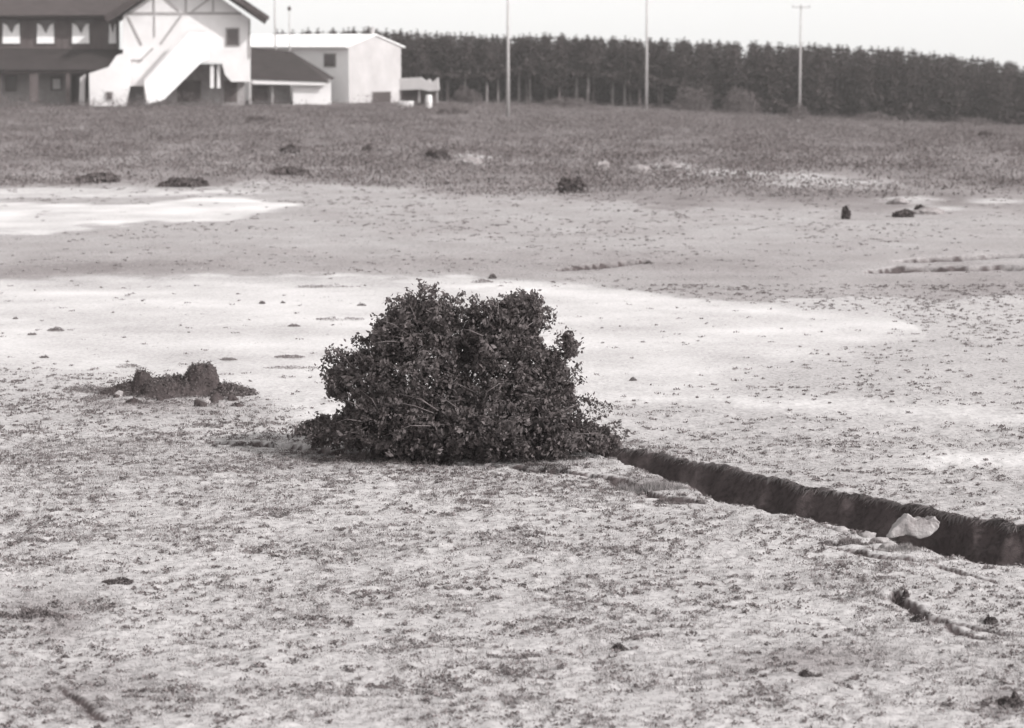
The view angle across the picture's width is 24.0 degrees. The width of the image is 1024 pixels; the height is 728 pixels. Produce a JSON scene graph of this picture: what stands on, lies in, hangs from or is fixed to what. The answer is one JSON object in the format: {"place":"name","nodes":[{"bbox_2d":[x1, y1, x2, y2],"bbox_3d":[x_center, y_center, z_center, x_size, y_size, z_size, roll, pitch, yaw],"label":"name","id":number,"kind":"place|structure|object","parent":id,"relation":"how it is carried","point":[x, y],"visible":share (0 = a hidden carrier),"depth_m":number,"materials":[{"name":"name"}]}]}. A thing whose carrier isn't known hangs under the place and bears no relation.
{"place":"outdoors","nodes":[
{"label":"outdoors","id":0,"kind":"place"},
{"bbox_2d":[0,97,1023,727],"bbox_3d":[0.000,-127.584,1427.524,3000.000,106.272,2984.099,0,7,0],"label":"ground","id":1,"kind":"structure","parent":0,"point":[106,319],"depth_m":32.80,"materials":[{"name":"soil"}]},
{"bbox_2d":[0,606,69,618],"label":"weed tuft","id":2,"kind":"object","parent":1,"relation":"on","point":[34,613],"visible":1,"depth_m":20.70,"materials":[{"name":"grey plant"}]},
{"bbox_2d":[76,171,120,182],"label":"shrub","id":3,"kind":"object","parent":1,"relation":"on","point":[107,176],"visible":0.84,"depth_m":89.67,"materials":[{"name":"black plant"}]},
{"bbox_2d":[102,577,133,584],"bbox_3d":[-3.602,1.983,22.032,0.298,0.070,0.192,0,7,0],"label":"weed tuft","id":4,"kind":"object","parent":1,"relation":"on","point":[121,581],"visible":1,"depth_m":22.00,"materials":[{"name":"grey plant"}]},
{"bbox_2d":[0,0,269,106],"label":"house","id":5,"kind":"structure","parent":1,"relation":"on","point":[62,50],"depth_m":212.59,"materials":[{"name":"white paint"}]},
{"bbox_2d":[5,76,16,91],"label":"window","id":6,"kind":"structure","parent":5,"relation":"in","point":[10,81],"depth_m":213.78,"materials":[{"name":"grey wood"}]},
{"bbox_2d":[1,19,21,44],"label":"window","id":7,"kind":"structure","parent":5,"relation":"in","point":[11,29],"depth_m":213.42,"materials":[{"name":"white wood"}]},
{"bbox_2d":[35,19,55,44],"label":"window","id":8,"kind":"structure","parent":5,"relation":"in","point":[45,29],"depth_m":213.73,"materials":[{"name":"white wood"}]},
{"bbox_2d":[70,19,90,44],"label":"window","id":9,"kind":"structure","parent":5,"relation":"in","point":[80,29],"depth_m":214.04,"materials":[{"name":"white wood"}]},
{"bbox_2d":[107,19,117,44],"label":"window","id":10,"kind":"structure","parent":5,"relation":"in","point":[112,28],"depth_m":214.36,"materials":[{"name":"white wood"}]},
{"bbox_2d":[177,81,200,101],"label":"doorway","id":11,"kind":"structure","parent":5,"relation":"in","point":[187,87],"depth_m":216.04,"materials":[{"name":"grey wood"}]},
{"bbox_2d":[224,81,236,101],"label":"doorway","id":12,"kind":"structure","parent":5,"relation":"in","point":[230,88],"depth_m":216.41,"materials":[{"name":"grey wood"}]},
{"bbox_2d":[226,28,238,45],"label":"window","id":13,"kind":"structure","parent":5,"relation":"in","point":[232,34],"depth_m":212.64,"materials":[{"name":"grey glass"}]},
{"bbox_2d":[83,399,231,406],"bbox_3d":[-4.796,0.528,33.132,2.261,0.110,0.470,0,7,0],"label":"weed clump","id":14,"kind":"object","parent":1,"relation":"on","point":[149,402],"visible":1,"depth_m":33.09,"materials":[{"name":"grey plant"}]},
{"bbox_2d":[93,360,251,401],"bbox_3d":[-4.812,0.214,34.128,2.276,0.560,1.523,0,7,0],"label":"earth mound","id":15,"kind":"object","parent":1,"relation":"on","point":[200,379],"visible":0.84,"depth_m":34.06,"materials":[{"name":"grey soil"}]},
{"bbox_2d":[155,177,210,186],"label":"shrub","id":16,"kind":"object","parent":1,"relation":"on","point":[185,182],"visible":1,"depth_m":86.46,"materials":[{"name":"black plant"}]},
{"bbox_2d":[213,384,259,395],"bbox_3d":[-3.988,0.367,34.148,0.824,0.185,0.336,0,7,0],"label":"weed clump","id":17,"kind":"object","parent":1,"relation":"on","point":[253,391],"visible":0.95,"depth_m":34.10,"materials":[{"name":"grey plant"}]},
{"bbox_2d":[269,165,309,174],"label":"shrub","id":18,"kind":"object","parent":1,"relation":"on","point":[285,170],"visible":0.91,"depth_m":94.10,"materials":[{"name":"grey plant"}]},
{"bbox_2d":[251,47,333,104],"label":"outbuilding","id":19,"kind":"structure","parent":1,"relation":"on","point":[278,66],"depth_m":218.48,"materials":[{"name":"grey paint"}]},
{"bbox_2d":[251,86,267,100],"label":"doorway","id":20,"kind":"structure","parent":19,"relation":"in","point":[260,91],"depth_m":219.28,"materials":[{"name":"grey wood"}]},
{"bbox_2d":[245,27,404,102],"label":"barn","id":21,"kind":"structure","parent":1,"relation":"on","point":[355,66],"depth_m":227.04,"materials":[{"name":"grey paint"}]},
{"bbox_2d":[323,53,335,66],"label":"window","id":22,"kind":"structure","parent":21,"relation":"in","point":[329,58],"depth_m":225.41,"materials":[{"name":"grey glass"}]},
{"bbox_2d":[371,91,390,101],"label":"doorway","id":23,"kind":"structure","parent":21,"relation":"in","point":[384,96],"depth_m":228.40,"materials":[{"name":"grey glass"}]},
{"bbox_2d":[401,32,418,77],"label":"pine tree","id":24,"kind":"object","parent":1,"relation":"on","point":[406,40],"visible":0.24,"depth_m":242.41,"materials":[{"name":"grey plant"}]},
{"bbox_2d":[399,77,439,104],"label":"lean to","id":25,"kind":"object","parent":1,"relation":"on","point":[418,89],"visible":0.85,"depth_m":220.92,"materials":[{"name":"grey paint"}]},
{"bbox_2d":[401,36,443,76],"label":"pine tree","id":26,"kind":"object","parent":1,"relation":"on","point":[416,54],"visible":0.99,"depth_m":238.61,"materials":[{"name":"grey plant"}]},
{"bbox_2d":[311,453,540,465],"bbox_3d":[-1.034,1.211,28.595,2.755,0.330,0.486,0,7,0],"label":"weed clump","id":27,"kind":"object","parent":1,"relation":"on","point":[355,458],"visible":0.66,"depth_m":28.52,"materials":[{"name":"grey plant"}]},
{"bbox_2d":[407,35,444,81],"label":"pine tree","id":28,"kind":"object","parent":1,"relation":"on","point":[432,55],"visible":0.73,"depth_m":240.37,"materials":[{"name":"grey plant"}]},
{"bbox_2d":[424,148,451,160],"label":"shrub","id":29,"kind":"object","parent":1,"relation":"on","point":[435,154],"visible":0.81,"depth_m":105.12,"materials":[{"name":"grey plant"}]},
{"bbox_2d":[431,33,455,100],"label":"pine tree","id":30,"kind":"object","parent":1,"relation":"on","point":[438,45],"visible":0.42,"depth_m":242.52,"materials":[{"name":"grey plant"}]},
{"bbox_2d":[427,35,470,101],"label":"pine tree","id":31,"kind":"object","parent":1,"relation":"on","point":[446,56],"visible":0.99,"depth_m":239.63,"materials":[{"name":"grey plant"}]},
{"bbox_2d":[438,31,463,96],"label":"pine tree","id":32,"kind":"object","parent":1,"relation":"on","point":[452,90],"visible":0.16,"depth_m":245.90,"materials":[{"name":"grey plant"}]},
{"bbox_2d":[277,278,631,464],"bbox_3d":[-0.673,0.059,28.892,4.249,2.245,2.080,0,7,0],"label":"bush","id":33,"kind":"object","parent":1,"relation":"on","point":[526,416],"visible":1,"depth_m":28.56,"materials":[{"name":"black plant"}]},
{"bbox_2d":[448,32,483,97],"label":"pine tree","id":34,"kind":"object","parent":1,"relation":"on","point":[471,84],"visible":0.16,"depth_m":246.62,"materials":[{"name":"grey plant"}]},
{"bbox_2d":[447,35,485,99],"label":"pine tree","id":35,"kind":"object","parent":1,"relation":"on","point":[466,57],"visible":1,"depth_m":239.07,"materials":[{"name":"grey plant"}]},
{"bbox_2d":[453,84,483,103],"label":"shrub","id":36,"kind":"object","parent":1,"relation":"on","point":[467,97],"visible":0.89,"depth_m":234.24,"materials":[{"name":"grey plant"}]},
{"bbox_2d":[472,34,485,99],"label":"pine tree","id":37,"kind":"object","parent":1,"relation":"on","point":[479,42],"visible":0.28,"depth_m":243.10,"materials":[{"name":"grey plant"}]},
{"bbox_2d":[474,37,505,102],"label":"pine tree","id":38,"kind":"object","parent":1,"relation":"on","point":[486,54],"visible":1,"depth_m":239.48,"materials":[{"name":"grey plant"}]},
{"bbox_2d":[470,35,514,101],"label":"pine tree","id":39,"kind":"object","parent":1,"relation":"on","point":[492,85],"visible":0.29,"depth_m":245.61,"materials":[{"name":"grey plant"}]},
{"bbox_2d":[484,36,519,103],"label":"pine tree","id":40,"kind":"object","parent":1,"relation":"on","point":[497,47],"visible":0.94,"depth_m":240.18,"materials":[{"name":"grey plant"}]},
{"bbox_2d":[481,37,527,99],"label":"pine tree","id":41,"kind":"object","parent":1,"relation":"on","point":[514,82],"visible":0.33,"depth_m":246.19,"materials":[{"name":"grey plant"}]},
{"bbox_2d":[428,452,583,465],"bbox_3d":[-0.123,1.193,28.745,1.990,0.330,0.422,0,7,0],"label":"weed clump","id":42,"kind":"object","parent":1,"relation":"on","point":[551,458],"visible":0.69,"depth_m":28.66,"materials":[{"name":"grey plant"}]},
{"bbox_2d":[506,0,509,117],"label":"utility pole","id":43,"kind":"object","parent":1,"relation":"on","point":[508,88],"visible":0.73,"depth_m":186.58,"materials":[{"name":"wood"}]},
{"bbox_2d":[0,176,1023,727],"bbox_3d":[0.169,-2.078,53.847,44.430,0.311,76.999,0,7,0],"label":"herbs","id":44,"kind":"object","parent":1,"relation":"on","point":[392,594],"visible":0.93,"depth_m":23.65,"materials":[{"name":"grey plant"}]},
{"bbox_2d":[0,89,1023,190],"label":"tall weeds","id":45,"kind":"object","parent":1,"relation":"on","point":[136,118],"visible":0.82,"depth_m":127.90,"materials":[{"name":"grey plant"}]},
{"bbox_2d":[0,100,1023,198],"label":"heath","id":46,"kind":"object","parent":1,"relation":"on","point":[689,134],"visible":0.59,"depth_m":118.45,"materials":[{"name":"grey plant"}]},
{"bbox_2d":[501,34,544,102],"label":"pine tree","id":47,"kind":"object","parent":1,"relation":"on","point":[515,57],"visible":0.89,"depth_m":240.82,"materials":[{"name":"grey plant"}]},
{"bbox_2d":[512,36,547,103],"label":"pine tree","id":48,"kind":"object","parent":1,"relation":"on","point":[534,57],"visible":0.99,"depth_m":240.05,"materials":[{"name":"grey plant"}]},
{"bbox_2d":[510,35,561,102],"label":"pine tree","id":49,"kind":"object","parent":1,"relation":"on","point":[536,94],"visible":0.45,"depth_m":246.39,"materials":[{"name":"grey plant"}]},
{"bbox_2d":[488,462,588,473],"bbox_3d":[0.306,1.287,28.166,1.219,0.276,0.318,0,7,0],"label":"weed clump","id":50,"kind":"object","parent":1,"relation":"on","point":[546,463],"visible":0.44,"depth_m":28.20,"materials":[{"name":"grey plant"}]},
{"bbox_2d":[538,34,555,102],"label":"pine tree","id":51,"kind":"object","parent":1,"relation":"on","point":[545,47],"visible":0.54,"depth_m":244.05,"materials":[{"name":"grey plant"}]},
{"bbox_2d":[534,36,574,99],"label":"pine tree","id":52,"kind":"object","parent":1,"relation":"on","point":[569,91],"visible":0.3,"depth_m":246.55,"materials":[{"name":"grey plant"}]},
{"bbox_2d":[541,39,575,102],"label":"pine tree","id":53,"kind":"object","parent":1,"relation":"on","point":[557,76],"visible":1,"depth_m":238.58,"materials":[{"name":"grey plant"}]},
{"bbox_2d":[543,34,579,100],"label":"pine tree","id":54,"kind":"object","parent":1,"relation":"on","point":[563,41],"visible":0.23,"depth_m":244.26,"materials":[{"name":"grey plant"}]},
{"bbox_2d":[543,96,597,106],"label":"shrub","id":55,"kind":"object","parent":1,"relation":"on","point":[554,101],"visible":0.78,"depth_m":234.05,"materials":[{"name":"grey plant"}]},
{"bbox_2d":[554,176,588,192],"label":"shrub","id":56,"kind":"object","parent":1,"relation":"on","point":[566,184],"visible":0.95,"depth_m":82.64,"materials":[{"name":"black plant"}]},
{"bbox_2d":[560,34,600,98],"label":"pine tree","id":57,"kind":"object","parent":1,"relation":"on","point":[575,47],"visible":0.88,"depth_m":239.93,"materials":[{"name":"grey plant"}]},
{"bbox_2d":[553,36,608,101],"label":"pine tree","id":58,"kind":"object","parent":1,"relation":"on","point":[583,92],"visible":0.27,"depth_m":246.44,"materials":[{"name":"grey plant"}]},
{"bbox_2d":[562,35,613,105],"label":"pine tree","id":59,"kind":"object","parent":1,"relation":"on","point":[588,60],"visible":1,"depth_m":239.06,"materials":[{"name":"grey plant"}]},
{"bbox_2d":[572,36,607,105],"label":"pine tree","id":60,"kind":"object","parent":1,"relation":"on","point":[593,82],"visible":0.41,"depth_m":242.34,"materials":[{"name":"grey plant"}]},
{"bbox_2d":[598,36,628,105],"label":"pine tree","id":61,"kind":"object","parent":1,"relation":"on","point":[612,50],"visible":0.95,"depth_m":240.01,"materials":[{"name":"grey plant"}]},
{"bbox_2d":[595,36,637,104],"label":"pine tree","id":62,"kind":"object","parent":1,"relation":"on","point":[616,90],"visible":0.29,"depth_m":246.53,"materials":[{"name":"grey plant"}]},
{"bbox_2d":[607,38,637,105],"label":"pine tree","id":63,"kind":"object","parent":1,"relation":"on","point":[618,83],"visible":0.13,"depth_m":243.46,"materials":[{"name":"grey plant"}]},
{"bbox_2d":[603,40,648,106],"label":"pine tree","id":64,"kind":"object","parent":1,"relation":"on","point":[621,56],"visible":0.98,"depth_m":239.12,"materials":[{"name":"grey plant"}]},
{"bbox_2d":[617,37,651,105],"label":"pine tree","id":65,"kind":"object","parent":1,"relation":"on","point":[635,92],"visible":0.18,"depth_m":246.60,"materials":[{"name":"grey plant"}]},
{"bbox_2d":[620,39,661,107],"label":"pine tree","id":66,"kind":"object","parent":1,"relation":"on","point":[639,59],"visible":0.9,"depth_m":238.60,"materials":[{"name":"grey plant"}]},
{"bbox_2d":[645,0,647,109],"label":"utility pole","id":67,"kind":"object","parent":1,"relation":"on","point":[646,77],"visible":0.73,"depth_m":224.17,"materials":[{"name":"wood"}]},
{"bbox_2d":[606,477,687,493],"bbox_3d":[1.494,1.358,26.781,0.937,0.215,0.305,0,7,0],"label":"rock","id":68,"kind":"object","parent":1,"relation":"on","point":[649,486],"depth_m":26.73,"materials":[{"name":"grey stone"}]},
{"bbox_2d":[632,40,676,106],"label":"pine tree","id":69,"kind":"object","parent":1,"relation":"on","point":[654,94],"visible":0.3,"depth_m":246.74,"materials":[{"name":"grey plant"}]},
{"bbox_2d":[648,38,675,108],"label":"pine tree","id":70,"kind":"object","parent":1,"relation":"on","point":[662,68],"visible":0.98,"depth_m":240.00,"materials":[{"name":"grey plant"}]},
{"bbox_2d":[665,43,697,108],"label":"pine tree","id":71,"kind":"object","parent":1,"relation":"on","point":[678,71],"visible":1,"depth_m":238.77,"materials":[{"name":"grey plant"}]},
{"bbox_2d":[668,83,712,111],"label":"shrub","id":72,"kind":"object","parent":1,"relation":"on","point":[695,97],"visible":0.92,"depth_m":234.19,"materials":[{"name":"grey plant"}]},
{"bbox_2d":[671,45,724,108],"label":"pine tree","id":73,"kind":"object","parent":1,"relation":"on","point":[698,72],"visible":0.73,"depth_m":239.29,"materials":[{"name":"grey plant"}]},
{"bbox_2d":[701,40,733,110],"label":"pine tree","id":74,"kind":"object","parent":1,"relation":"on","point":[717,61],"visible":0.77,"depth_m":240.32,"materials":[{"name":"grey plant"}]},
{"bbox_2d":[710,40,762,109],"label":"pine tree","id":75,"kind":"object","parent":1,"relation":"on","point":[735,76],"visible":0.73,"depth_m":238.89,"materials":[{"name":"grey plant"}]},
{"bbox_2d":[721,87,764,114],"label":"shrub","id":76,"kind":"object","parent":1,"relation":"on","point":[743,106],"visible":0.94,"depth_m":234.37,"materials":[{"name":"grey plant"}]},
{"bbox_2d":[725,46,780,114],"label":"pine tree","id":77,"kind":"object","parent":1,"relation":"on","point":[754,64],"visible":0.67,"depth_m":239.99,"materials":[{"name":"grey plant"}]},
{"bbox_2d":[750,42,783,113],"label":"pine tree","id":78,"kind":"object","parent":1,"relation":"on","point":[768,78],"visible":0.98,"depth_m":238.85,"materials":[{"name":"grey plant"}]},
{"bbox_2d":[762,42,812,115],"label":"pine tree","id":79,"kind":"object","parent":1,"relation":"on","point":[784,84],"visible":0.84,"depth_m":239.97,"materials":[{"name":"grey plant"}]},
{"bbox_2d":[778,45,814,113],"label":"pine tree","id":80,"kind":"object","parent":1,"relation":"on","point":[794,58],"visible":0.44,"depth_m":242.50,"materials":[{"name":"grey plant"}]},
{"bbox_2d":[786,103,809,121],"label":"shrub","id":81,"kind":"object","parent":1,"relation":"on","point":[798,110],"visible":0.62,"depth_m":219.62,"materials":[{"name":"grey plant"}]},
{"bbox_2d":[792,4,809,115],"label":"utility pole","id":82,"kind":"object","parent":1,"relation":"on","point":[799,93],"visible":0.92,"depth_m":222.11,"materials":[{"name":"wood"}]},
{"bbox_2d":[782,47,834,114],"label":"pine tree","id":83,"kind":"object","parent":1,"relation":"on","point":[795,91],"visible":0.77,"depth_m":240.31,"materials":[{"name":"grey plant"}]},
{"bbox_2d":[795,44,841,115],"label":"pine tree","id":84,"kind":"object","parent":1,"relation":"on","point":[815,85],"visible":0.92,"depth_m":239.78,"materials":[{"name":"grey plant"}]},
{"bbox_2d":[615,446,1023,534],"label":"hanging grass","id":85,"kind":"structure","parent":1,"relation":"on","point":[1010,526],"depth_m":26.44,"materials":[{"name":"grey plant"}]},
{"bbox_2d":[816,44,861,116],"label":"pine tree","id":86,"kind":"object","parent":1,"relation":"on","point":[839,74],"visible":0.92,"depth_m":240.91,"materials":[{"name":"grey plant"}]},
{"bbox_2d":[818,537,883,545],"bbox_3d":[3.359,1.744,23.825,0.677,0.096,0.230,0,7,0],"label":"rock","id":87,"kind":"object","parent":1,"relation":"on","point":[844,541],"depth_m":23.80,"materials":[{"name":"grey stone"}]},
{"bbox_2d":[840,46,869,115],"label":"pine tree","id":88,"kind":"object","parent":1,"relation":"on","point":[853,65],"visible":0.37,"depth_m":243.10,"materials":[{"name":"grey plant"}]},
{"bbox_2d":[841,49,889,116],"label":"pine tree","id":89,"kind":"object","parent":1,"relation":"on","point":[866,106],"visible":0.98,"depth_m":239.60,"materials":[{"name":"grey plant"}]},
{"bbox_2d":[848,111,900,121],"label":"shrub","id":90,"kind":"object","parent":1,"relation":"on","point":[880,117],"visible":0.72,"depth_m":234.34,"materials":[{"name":"grey plant"}]},
{"bbox_2d":[868,52,898,115],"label":"pine tree","id":91,"kind":"object","parent":1,"relation":"on","point":[882,82],"visible":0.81,"depth_m":240.62,"materials":[{"name":"grey plant"}]},
{"bbox_2d":[876,48,921,116],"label":"pine tree","id":92,"kind":"object","parent":1,"relation":"on","point":[895,69],"visible":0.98,"depth_m":239.62,"materials":[{"name":"grey plant"}]},
{"bbox_2d":[877,542,921,551],"bbox_3d":[3.777,1.777,23.505,0.461,0.105,0.217,0,7,0],"label":"rock","id":93,"kind":"object","parent":1,"relation":"on","point":[901,548],"depth_m":23.48,"materials":[{"name":"grey stone"}]},
{"bbox_2d":[883,51,941,120],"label":"pine tree","id":94,"kind":"object","parent":1,"relation":"on","point":[907,81],"visible":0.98,"depth_m":239.19,"materials":[{"name":"grey plant"}]},
{"bbox_2d":[886,513,939,538],"bbox_3d":[4.009,1.614,24.156,0.526,0.271,0.298,0,7,0],"label":"boulder","id":95,"kind":"object","parent":1,"relation":"on","point":[917,527],"visible":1,"depth_m":24.03,"materials":[{"name":"stone"}]},
{"bbox_2d":[908,55,943,121],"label":"pine tree","id":96,"kind":"object","parent":1,"relation":"on","point":[930,91],"visible":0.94,"depth_m":240.30,"materials":[{"name":"grey plant"}]},
{"bbox_2d":[908,53,943,118],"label":"pine tree","id":97,"kind":"object","parent":1,"relation":"on","point":[916,67],"visible":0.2,"depth_m":244.66,"materials":[{"name":"grey plant"}]},
{"bbox_2d":[913,206,944,214],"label":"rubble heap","id":98,"kind":"object","parent":1,"relation":"on","point":[926,210],"visible":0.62,"depth_m":71.69,"materials":[{"name":"grey stone"}]},
{"bbox_2d":[922,53,953,121],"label":"pine tree","id":99,"kind":"object","parent":1,"relation":"on","point":[938,69],"visible":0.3,"depth_m":243.72,"materials":[{"name":"grey plant"}]},
{"bbox_2d":[930,53,973,121],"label":"pine tree","id":100,"kind":"object","parent":1,"relation":"on","point":[955,92],"visible":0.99,"depth_m":239.50,"materials":[{"name":"grey plant"}]},
{"bbox_2d":[948,61,987,120],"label":"pine tree","id":101,"kind":"object","parent":1,"relation":"on","point":[970,92],"visible":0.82,"depth_m":240.64,"materials":[{"name":"grey plant"}]},
{"bbox_2d":[964,60,1010,119],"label":"pine tree","id":102,"kind":"object","parent":1,"relation":"on","point":[988,83],"visible":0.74,"depth_m":241.26,"materials":[{"name":"grey plant"}]},
{"bbox_2d":[973,65,1023,124],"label":"pine tree","id":103,"kind":"object","parent":1,"relation":"on","point":[1000,113],"visible":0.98,"depth_m":239.12,"materials":[{"name":"grey plant"}]},
{"bbox_2d":[998,690,1023,707],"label":"weed tuft","id":104,"kind":"object","parent":1,"relation":"on","point":[1015,700],"visible":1,"depth_m":17.93,"materials":[{"name":"grey plant"}]},
{"bbox_2d":[1005,73,1023,123],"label":"pine tree","id":105,"kind":"object","parent":1,"relation":"on","point":[1019,99],"visible":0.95,"depth_m":240.06,"materials":[{"name":"grey plant"}]},
{"bbox_2d":[119,0,1023,72],"label":"sky","id":106,"kind":"structure","parent":0,"point":[987,29],"materials":[{"name":"white"}]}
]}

